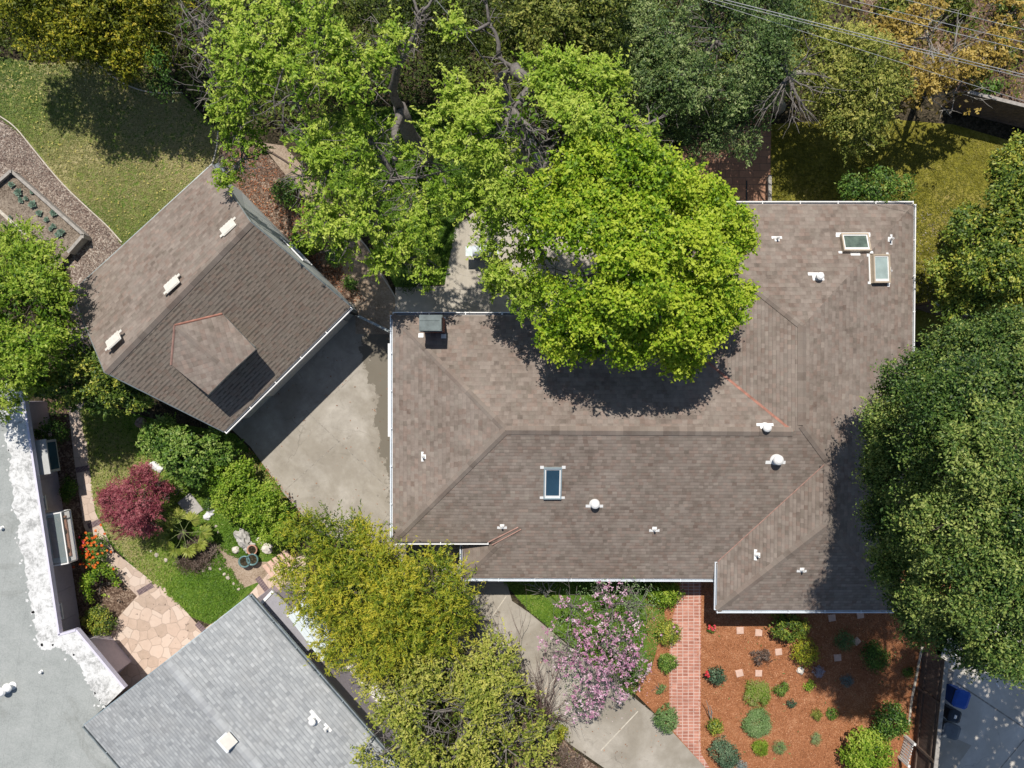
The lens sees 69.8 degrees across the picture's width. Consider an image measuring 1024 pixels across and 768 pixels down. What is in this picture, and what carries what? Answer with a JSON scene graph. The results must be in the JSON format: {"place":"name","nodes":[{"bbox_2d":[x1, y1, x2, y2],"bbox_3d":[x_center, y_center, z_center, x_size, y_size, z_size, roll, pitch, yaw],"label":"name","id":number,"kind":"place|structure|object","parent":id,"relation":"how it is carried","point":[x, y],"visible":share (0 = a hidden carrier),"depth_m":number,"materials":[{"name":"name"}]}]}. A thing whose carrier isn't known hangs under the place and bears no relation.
{"place":"outdoors","nodes":[
{"label":"outdoors","id":0,"kind":"place"},
{"bbox_2d":[0,117,121,361],"bbox_3d":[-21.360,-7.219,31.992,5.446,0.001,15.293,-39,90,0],"label":"wood chip path","id":1,"kind":"structure","parent":0,"point":[78,274],"depth_m":31.99,"materials":[{"name":"brown wood"}]},
{"bbox_2d":[0,170,91,270],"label":"raised bed","id":2,"kind":"object","parent":1,"relation":"on","point":[75,237],"visible":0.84,"depth_m":31.66,"materials":[{"name":"grey wood"}]},
{"bbox_2d":[0,116,121,242],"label":"lawn edging","id":3,"kind":"object","parent":1,"relation":"on","point":[59,179],"visible":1,"depth_m":31.94,"materials":[{"name":"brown wood"}]},
{"bbox_2d":[68,403,151,595],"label":"stone path","id":4,"kind":"structure","parent":0,"point":[133,579],"depth_m":31.99,"materials":[{"name":"beige stone"}]},
{"bbox_2d":[0,56,220,244],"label":"lawn","id":5,"kind":"structure","parent":0,"point":[130,154],"depth_m":32.00,"materials":[{"name":"green plant"}]},
{"bbox_2d":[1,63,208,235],"bbox_3d":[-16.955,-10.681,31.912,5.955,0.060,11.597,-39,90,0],"label":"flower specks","id":6,"kind":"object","parent":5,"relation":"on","point":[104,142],"visible":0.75,"depth_m":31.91,"materials":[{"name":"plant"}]},
{"bbox_2d":[78,399,304,623],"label":"garden lawn","id":7,"kind":"structure","parent":0,"point":[267,558],"depth_m":32.00,"materials":[{"name":"green plant"}]},
{"bbox_2d":[92,458,174,539],"bbox_3d":[-15.341,4.939,30.354,3.344,3.446,3.144,-35,90,0],"label":"japanese maple","id":8,"kind":"object","parent":7,"relation":"on","point":[139,517],"visible":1,"depth_m":29.62,"materials":[{"name":"red plant"}]},
{"bbox_2d":[154,507,212,558],"bbox_3d":[-13.902,6.308,31.255,2.419,1.514,2.291,-36,90,0],"label":"fan palm","id":9,"kind":"object","parent":7,"relation":"on","point":[171,521],"visible":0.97,"depth_m":31.04,"materials":[{"name":"green plant"}]},
{"bbox_2d":[135,412,244,493],"bbox_3d":[-13.540,2.776,30.357,4.452,3.433,2.967,14,90,0],"label":"leafy shrub","id":10,"kind":"object","parent":7,"relation":"on","point":[174,447],"visible":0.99,"depth_m":29.59,"materials":[{"name":"green plant"}]},
{"bbox_2d":[178,493,203,513],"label":"slate slab","id":11,"kind":"structure","parent":7,"relation":"on","point":[188,503],"depth_m":31.90,"materials":[{"name":"grey stone"}]},
{"bbox_2d":[172,531,223,575],"bbox_3d":[-13.662,7.428,31.679,2.334,0.723,1.759,-41,90,0],"label":"dry grass clump","id":12,"kind":"object","parent":7,"relation":"on","point":[197,564],"visible":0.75,"depth_m":31.66,"materials":[{"name":"brown plant"}]},
{"bbox_2d":[233,528,249,547],"bbox_3d":[-11.673,6.734,31.807,0.644,0.427,1.054,-25,90,0],"label":"boulder","id":13,"kind":"object","parent":7,"relation":"on","point":[242,536],"visible":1,"depth_m":31.75,"materials":[{"name":"white stone"}]},
{"bbox_2d":[199,455,296,546],"bbox_3d":[-10.868,4.736,30.834,4.799,2.509,2.826,40,90,0],"label":"leafy shrub","id":14,"kind":"object","parent":7,"relation":"on","point":[251,509],"visible":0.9,"depth_m":30.16,"materials":[{"name":"green plant"}]},
{"bbox_2d":[111,555,305,700],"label":"flagstone terrace","id":15,"kind":"structure","parent":0,"point":[147,625],"depth_m":31.99,"materials":[{"name":"beige stone"}]},
{"bbox_2d":[213,544,275,588],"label":"garden dirt","id":16,"kind":"structure","parent":0,"point":[248,575],"depth_m":31.99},
{"bbox_2d":[263,143,394,333],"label":"dirt path","id":17,"kind":"structure","parent":0,"point":[377,305],"depth_m":31.99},
{"bbox_2d":[232,302,459,597],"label":"driveway","id":18,"kind":"structure","parent":0,"point":[271,426],"depth_m":31.99,"materials":[{"name":"concrete"}]},
{"bbox_2d":[73,164,356,433],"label":"detached garage","id":19,"kind":"structure","parent":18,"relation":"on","point":[203,300],"depth_m":27.60,"materials":[{"name":"brown"}]},
{"bbox_2d":[266,319,347,395],"bbox_3d":[-8.769,-1.114,30.925,4.600,2.050,0.045,-45,90,0],"label":"garage door","id":20,"kind":"structure","parent":19,"relation":"in","point":[343,322],"depth_m":31.41,"materials":[{"name":"beige paint"}]},
{"bbox_2d":[285,107,499,286],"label":"shady lawn","id":21,"kind":"structure","parent":0,"point":[297,142],"depth_m":32.00,"materials":[{"name":"green plant"}]},
{"bbox_2d":[393,262,421,294],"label":"fern clump","id":22,"kind":"object","parent":21,"relation":"on","point":[403,280],"visible":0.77,"depth_m":31.44,"materials":[{"name":"green plant"}]},
{"bbox_2d":[0,0,1023,767],"bbox_3d":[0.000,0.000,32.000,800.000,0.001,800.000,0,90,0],"label":"ground","id":23,"kind":"structure","parent":0,"point":[910,114],"depth_m":32.00,"materials":[{"name":"soil"}]},
{"bbox_2d":[0,214,89,424],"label":"plum tree","id":24,"kind":"object","parent":23,"relation":"on","point":[45,298],"visible":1,"depth_m":26.63,"materials":[{"name":"green plant"}]},
{"bbox_2d":[0,383,131,767],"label":"flat roofed house","id":25,"kind":"structure","parent":23,"relation":"on","point":[62,682],"depth_m":29.30,"materials":[{"name":"white paint"}]},
{"bbox_2d":[35,439,59,474],"bbox_3d":[-19.373,3.016,30.165,1.107,0.770,1.420,-8,90,0],"label":"bay window","id":26,"kind":"structure","parent":25,"relation":"in","point":[46,450],"depth_m":29.78,"materials":[{"name":"grey paint"}]},
{"bbox_2d":[45,509,77,566],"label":"greenhouse window","id":27,"kind":"structure","parent":25,"relation":"in","point":[59,523],"depth_m":30.58,"materials":[{"name":"clear glass"}]},
{"bbox_2d":[22,336,156,420],"bbox_3d":[-16.322,-0.202,29.637,5.008,4.923,3.309,0,90,0],"label":"citrus tree","id":28,"kind":"object","parent":23,"relation":"on","point":[106,391],"visible":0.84,"depth_m":27.91,"materials":[{"name":"green plant"}]},
{"bbox_2d":[43,398,136,635],"bbox_3d":[-18.290,6.355,31.997,4.340,0.001,11.470,0,90,0],"label":"planting bed","id":29,"kind":"object","parent":23,"relation":"on","point":[117,602],"visible":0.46,"depth_m":32.00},
{"bbox_2d":[33,416,70,449],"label":"ivy clump","id":30,"kind":"object","parent":29,"relation":"on","point":[58,436],"visible":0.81,"depth_m":30.86,"materials":[{"name":"green plant"}]},
{"bbox_2d":[58,473,78,505],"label":"shaded shrub","id":31,"kind":"object","parent":29,"relation":"on","point":[67,489],"visible":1,"depth_m":31.65,"materials":[{"name":"green plant"}]},
{"bbox_2d":[72,524,114,570],"bbox_3d":[-17.897,7.099,31.493,1.838,1.074,2.073,-15,90,0],"label":"flowering shrub","id":32,"kind":"object","parent":29,"relation":"on","point":[93,546],"visible":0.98,"depth_m":31.28,"materials":[{"name":"orange plant"}]},
{"bbox_2d":[79,603,117,637],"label":"round shrub","id":33,"kind":"object","parent":29,"relation":"on","point":[96,629],"visible":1,"depth_m":31.29,"materials":[{"name":"green plant"}]},
{"bbox_2d":[77,560,121,603],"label":"leafy shrub","id":34,"kind":"object","parent":29,"relation":"on","point":[90,578],"visible":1,"depth_m":31.29,"materials":[{"name":"green plant"}]},
{"bbox_2d":[0,0,184,90],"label":"undergrowth","id":35,"kind":"object","parent":23,"relation":"on","point":[143,73],"visible":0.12,"depth_m":31.71,"materials":[{"name":"green plant"}]},
{"bbox_2d":[0,0,200,91],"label":"yellow tree","id":36,"kind":"object","parent":23,"relation":"on","point":[120,52],"visible":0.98,"depth_m":27.37,"materials":[{"name":"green plant"}]},
{"bbox_2d":[144,34,192,103],"bbox_3d":[-13.507,-12.314,29.669,2.659,4.822,2.577,0,90,0],"label":"understorey shrub","id":37,"kind":"object","parent":23,"relation":"on","point":[167,80],"visible":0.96,"depth_m":28.57,"materials":[{"name":"green plant"}]},
{"bbox_2d":[82,585,431,767],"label":"grey shingle house","id":38,"kind":"structure","parent":23,"relation":"on","point":[239,685],"depth_m":28.08,"materials":[{"name":"tile"}]},
{"bbox_2d":[221,146,353,301],"bbox_3d":[-9.378,-6.730,31.996,2.567,0.001,9.891,-43,90,0],"label":"garden bed","id":39,"kind":"object","parent":23,"relation":"on","point":[273,166],"visible":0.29,"depth_m":32.00,"materials":[{"name":"brown soil"}]},
{"bbox_2d":[269,175,300,208],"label":"bed shrub","id":40,"kind":"object","parent":39,"relation":"on","point":[277,188],"visible":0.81,"depth_m":31.23,"materials":[{"name":"green plant"}]},
{"bbox_2d":[228,153,363,302],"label":"fallen leaves","id":41,"kind":"object","parent":39,"relation":"on","point":[289,215],"visible":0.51,"depth_m":31.97,"materials":[{"name":"brown plant"}]},
{"bbox_2d":[289,226,325,255],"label":"bed shrub","id":42,"kind":"object","parent":39,"relation":"on","point":[303,249],"visible":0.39,"depth_m":31.37,"materials":[{"name":"green plant"}]},
{"bbox_2d":[261,582,314,652],"bbox_3d":[-9.093,9.656,30.825,1.007,2.350,2.852,-38,90,0],"label":"lean to shed","id":43,"kind":"object","parent":23,"relation":"on","point":[272,606],"visible":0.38,"depth_m":29.70,"materials":[{"name":"white metal"}]},
{"bbox_2d":[160,0,471,295],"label":"walnut tree","id":44,"kind":"object","parent":23,"relation":"on","point":[259,57],"visible":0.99,"depth_m":24.17,"materials":[{"name":"green plant"}]},
{"bbox_2d":[287,581,349,661],"bbox_3d":[-7.973,9.831,30.750,1.186,2.500,2.593,-37,90,0],"label":"patio cover","id":45,"kind":"object","parent":23,"relation":"on","point":[305,632],"visible":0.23,"depth_m":29.51,"materials":[{"name":"white paint"}]},
{"bbox_2d":[268,499,488,688],"bbox_3d":[-5.308,7.980,28.799,8.826,6.722,7.157,0,90,0],"label":"thuja tree","id":46,"kind":"object","parent":23,"relation":"on","point":[399,610],"visible":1,"depth_m":27.18,"materials":[{"name":"green plant"}]},
{"bbox_2d":[284,0,513,78],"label":"understorey tree","id":47,"kind":"object","parent":23,"relation":"on","point":[367,6],"visible":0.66,"depth_m":27.13,"materials":[{"name":"green plant"}]},
{"bbox_2d":[349,617,563,767],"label":"scrub tree","id":48,"kind":"object","parent":23,"relation":"on","point":[492,691],"visible":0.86,"depth_m":27.84,"materials":[{"name":"green plant"}]},
{"bbox_2d":[446,598,503,684],"bbox_3d":[-1.591,10.296,30.384,2.506,3.269,3.774,0,90,0],"label":"bare twig shrub","id":49,"kind":"object","parent":23,"relation":"on","point":[471,639],"visible":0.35,"depth_m":30.77,"materials":[{"name":"brown plant"}]},
{"bbox_2d":[173,0,780,150],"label":"undergrowth","id":50,"kind":"object","parent":23,"relation":"on","point":[473,76],"visible":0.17,"depth_m":31.56,"materials":[{"name":"green plant"}]},
{"bbox_2d":[382,645,577,767],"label":"undergrowth","id":51,"kind":"object","parent":23,"relation":"on","point":[451,739],"visible":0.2,"depth_m":31.89,"materials":[{"name":"green plant"}]},
{"bbox_2d":[471,586,578,750],"bbox_3d":[0.847,11.535,30.921,4.116,2.839,7.880,-11,90,0],"label":"dry scrub","id":52,"kind":"object","parent":23,"relation":"on","point":[545,702],"visible":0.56,"depth_m":31.18,"materials":[{"name":"brown plant"}]},
{"bbox_2d":[405,0,679,327],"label":"walnut tree","id":53,"kind":"object","parent":23,"relation":"on","point":[497,190],"visible":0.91,"depth_m":23.28,"materials":[{"name":"green plant"}]},
{"bbox_2d":[504,712,597,767],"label":"corner bed","id":54,"kind":"object","parent":23,"relation":"on","point":[585,763],"visible":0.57,"depth_m":31.99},
{"bbox_2d":[555,739,585,767],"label":"scrub grass","id":55,"kind":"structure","parent":54,"relation":"on","point":[564,763],"depth_m":31.65,"materials":[{"name":"brown plant"}]},
{"bbox_2d":[484,0,635,90],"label":"olive green tree","id":56,"kind":"object","parent":23,"relation":"on","point":[532,32],"visible":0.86,"depth_m":25.32,"materials":[{"name":"green plant"}]},
{"bbox_2d":[429,545,704,767],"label":"front drive","id":57,"kind":"structure","parent":23,"relation":"on","point":[639,738],"depth_m":31.99,"materials":[{"name":"concrete"}]},
{"bbox_2d":[388,201,916,612],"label":"family house","id":58,"kind":"structure","parent":23,"relation":"on","point":[514,456],"depth_m":28.48,"materials":[{"name":"brown"}]},
{"bbox_2d":[592,0,821,167],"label":"bay tree","id":59,"kind":"object","parent":23,"relation":"on","point":[682,104],"visible":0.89,"depth_m":26.53,"materials":[{"name":"green plant"}]},
{"bbox_2d":[628,570,950,767],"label":"mulch bed","id":60,"kind":"object","parent":23,"relation":"on","point":[781,701],"visible":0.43,"depth_m":32.00,"materials":[{"name":"brown wood"}]},
{"bbox_2d":[631,601,668,709],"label":"bark chips","id":61,"kind":"object","parent":60,"relation":"on","point":[665,692],"visible":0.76,"depth_m":31.97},
{"bbox_2d":[643,582,685,611],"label":"camellia shrub","id":62,"kind":"object","parent":60,"relation":"on","point":[667,599],"visible":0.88,"depth_m":31.38,"materials":[{"name":"green plant"}]},
{"bbox_2d":[651,702,679,734],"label":"round shrub","id":63,"kind":"object","parent":60,"relation":"on","point":[669,717],"visible":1,"depth_m":31.30,"materials":[{"name":"green plant"}]},
{"bbox_2d":[656,652,678,674],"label":"green shrub","id":64,"kind":"object","parent":60,"relation":"on","point":[667,658],"visible":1,"depth_m":31.55,"materials":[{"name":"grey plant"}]},
{"bbox_2d":[653,618,684,647],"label":"rose bush","id":65,"kind":"object","parent":60,"relation":"on","point":[664,628],"visible":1,"depth_m":31.39,"materials":[{"name":"green plant"}]},
{"bbox_2d":[705,701,723,736],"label":"sapling shrub","id":66,"kind":"object","parent":60,"relation":"on","point":[715,723],"visible":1,"depth_m":31.55,"materials":[{"name":"green plant"}]},
{"bbox_2d":[704,665,726,686],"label":"rose bush","id":67,"kind":"object","parent":60,"relation":"on","point":[719,680],"visible":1,"depth_m":31.38,"materials":[{"name":"green plant"}]},
{"bbox_2d":[708,735,740,767],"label":"round shrub","id":68,"kind":"object","parent":60,"relation":"on","point":[716,743],"visible":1,"depth_m":31.33,"materials":[{"name":"green plant"}]},
{"bbox_2d":[739,707,774,739],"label":"mound plant","id":69,"kind":"object","parent":60,"relation":"on","point":[764,727],"visible":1,"depth_m":31.63,"materials":[{"name":"green plant"}]},
{"bbox_2d":[742,679,771,708],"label":"mound plant","id":70,"kind":"object","parent":60,"relation":"on","point":[765,695],"visible":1,"depth_m":31.63,"materials":[{"name":"green plant"}]},
{"bbox_2d":[763,613,811,643],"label":"spreading shrub","id":71,"kind":"object","parent":60,"relation":"on","point":[790,637],"visible":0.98,"depth_m":31.16,"materials":[{"name":"green plant"}]},
{"bbox_2d":[789,636,823,668],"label":"feathery shrub","id":72,"kind":"object","parent":60,"relation":"on","point":[799,655],"visible":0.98,"depth_m":31.25,"materials":[{"name":"green plant"}]},
{"bbox_2d":[832,629,858,652],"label":"shade plant","id":73,"kind":"object","parent":60,"relation":"on","point":[842,643],"visible":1,"depth_m":31.60,"materials":[{"name":"green plant"}]},
{"bbox_2d":[835,722,899,767],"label":"corner shrub","id":74,"kind":"object","parent":60,"relation":"on","point":[854,757],"visible":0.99,"depth_m":30.96,"materials":[{"name":"green plant"}]},
{"bbox_2d":[859,637,893,675],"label":"shade plant","id":75,"kind":"object","parent":60,"relation":"on","point":[870,650],"visible":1,"depth_m":31.48,"materials":[{"name":"green plant"}]},
{"bbox_2d":[871,699,912,740],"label":"corner shrub","id":76,"kind":"object","parent":60,"relation":"on","point":[898,716],"visible":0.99,"depth_m":31.02,"materials":[{"name":"green plant"}]},
{"bbox_2d":[898,735,915,767],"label":"white trellis","id":77,"kind":"object","parent":60,"relation":"on","point":[911,742],"visible":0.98,"depth_m":31.55,"materials":[{"name":"paint"}]},
{"bbox_2d":[910,647,948,767],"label":"wooden fence","id":78,"kind":"object","parent":60,"relation":"on","point":[931,687],"visible":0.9,"depth_m":31.03,"materials":[{"name":"brown wood"}]},
{"bbox_2d":[748,0,918,165],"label":"half bare tree","id":79,"kind":"object","parent":23,"relation":"on","point":[862,99],"visible":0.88,"depth_m":27.63,"materials":[{"name":"green plant"}]},
{"bbox_2d":[850,299,1023,689],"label":"evergreen oak","id":80,"kind":"object","parent":23,"relation":"on","point":[912,517],"visible":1,"depth_m":20.81,"materials":[{"name":"green plant"}]},
{"bbox_2d":[936,624,1023,767],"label":"neighbour yard","id":81,"kind":"structure","parent":23,"relation":"on","point":[992,737],"depth_m":32.00,"materials":[{"name":"concrete"}]},
{"bbox_2d":[941,718,960,739],"bbox_3d":[18.647,14.751,31.575,0.780,0.850,0.645,17,90,0],"label":"wheelie bin","id":82,"kind":"object","parent":81,"relation":"on","point":[951,730],"visible":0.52,"depth_m":31.16,"materials":[{"name":"grey plastic"}]},
{"bbox_2d":[943,703,961,723],"bbox_3d":[18.773,14.102,31.547,0.547,0.906,0.520,14,90,0],"label":"wheelie bin","id":83,"kind":"object","parent":81,"relation":"on","point":[951,714],"visible":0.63,"depth_m":31.13,"materials":[{"name":"black plastic"}]},
{"bbox_2d":[938,735,970,767],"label":"concrete patch","id":84,"kind":"object","parent":81,"relation":"on","point":[952,753],"visible":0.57,"depth_m":31.99,"materials":[{"name":"concrete"}]},
{"bbox_2d":[945,684,970,708],"bbox_3d":[18.988,13.325,31.500,0.717,1.000,0.770,17,90,0],"label":"wheelie bin","id":85,"kind":"object","parent":81,"relation":"on","point":[957,696],"visible":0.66,"depth_m":31.03,"materials":[{"name":"blue plastic"}]},
{"bbox_2d":[941,89,1023,127],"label":"wooden fence","id":86,"kind":"object","parent":23,"relation":"on","point":[1006,111],"visible":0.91,"depth_m":31.07,"materials":[{"name":"brown wood"}]},
{"bbox_2d":[395,136,645,311],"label":"patio","id":87,"kind":"structure","parent":0,"point":[464,272],"depth_m":31.99,"materials":[{"name":"concrete"}]},
{"bbox_2d":[500,128,762,383],"bbox_3d":[4.139,-4.020,26.846,9.134,10.442,8.070,0,90,0],"label":"maple tree","id":88,"kind":"object","parent":87,"relation":"on","point":[703,302],"visible":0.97,"depth_m":23.02,"materials":[{"name":"green plant"}]},
{"bbox_2d":[503,581,664,684],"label":"front lawn","id":89,"kind":"structure","parent":0,"point":[661,614],"depth_m":31.99,"materials":[{"name":"green plant"}]},
{"bbox_2d":[537,572,658,735],"bbox_3d":[3.452,10.776,29.740,4.964,4.647,6.878,0,90,0],"label":"magnolia tree","id":90,"kind":"object","parent":89,"relation":"on","point":[603,643],"visible":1,"depth_m":29.02,"materials":[{"name":"pink plant"}]},
{"bbox_2d":[669,582,708,767],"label":"brick path","id":91,"kind":"structure","parent":0,"point":[685,691],"depth_m":31.99,"materials":[{"name":"red brick"}]},
{"bbox_2d":[662,110,771,200],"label":"brick patio","id":92,"kind":"structure","parent":0,"point":[736,173],"depth_m":31.99,"materials":[{"name":"brown brick"}]},
{"bbox_2d":[715,0,1023,77],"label":"power line","id":93,"kind":"object","parent":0,"point":[872,37],"visible":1,"depth_m":23.58,"materials":[{"name":"metal"}]},
{"bbox_2d":[770,119,1023,340],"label":"side lawn","id":94,"kind":"structure","parent":0,"point":[922,319],"depth_m":32.00,"materials":[{"name":"green plant"}]},
{"bbox_2d":[834,164,916,202],"bbox_3d":[14.766,-7.975,30.485,3.342,3.214,1.775,0,90,0],"label":"laurel shrub","id":95,"kind":"object","parent":94,"relation":"on","point":[870,189],"visible":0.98,"depth_m":29.51,"materials":[{"name":"green plant"}]},
{"bbox_2d":[915,301,973,319],"bbox_3d":[18.381,-3.065,31.245,2.099,1.510,0.160,18,90,0],"label":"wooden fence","id":96,"kind":"object","parent":94,"relation":"on","point":[924,306],"visible":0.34,"depth_m":31.31,"materials":[{"name":"brown wood"}]},
{"bbox_2d":[924,128,1023,326],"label":"citrus tree","id":97,"kind":"object","parent":94,"relation":"on","point":[991,259],"visible":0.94,"depth_m":27.36,"materials":[{"name":"green plant"}]},
{"bbox_2d":[860,0,1023,102],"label":"hill slope","id":98,"kind":"structure","parent":0,"point":[981,36],"depth_m":31.99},
{"bbox_2d":[872,0,913,23],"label":"slope bush","id":99,"kind":"object","parent":98,"relation":"on","point":[901,4],"visible":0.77,"depth_m":31.11,"materials":[{"name":"green plant"}]},
{"bbox_2d":[772,0,1023,118],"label":"undergrowth","id":100,"kind":"object","parent":98,"relation":"on","point":[976,29],"visible":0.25,"depth_m":31.67,"materials":[{"name":"green plant"}]},
{"bbox_2d":[842,0,1023,97],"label":"fallen leaves","id":101,"kind":"object","parent":98,"relation":"on","point":[1005,89],"visible":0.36,"depth_m":31.97,"materials":[{"name":"brown plant"}]},
{"bbox_2d":[860,0,1023,116],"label":"golden tree","id":102,"kind":"object","parent":98,"relation":"on","point":[934,82],"visible":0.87,"depth_m":28.19,"materials":[{"name":"yellow plant"}]},
{"bbox_2d":[941,0,977,22],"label":"slope bush","id":103,"kind":"object","parent":98,"relation":"on","point":[970,5],"visible":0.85,"depth_m":31.30,"materials":[{"name":"green plant"}]},
{"bbox_2d":[974,66,1003,95],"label":"slope bush","id":104,"kind":"object","parent":98,"relation":"on","point":[996,87],"visible":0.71,"depth_m":31.35,"materials":[{"name":"green plant"}]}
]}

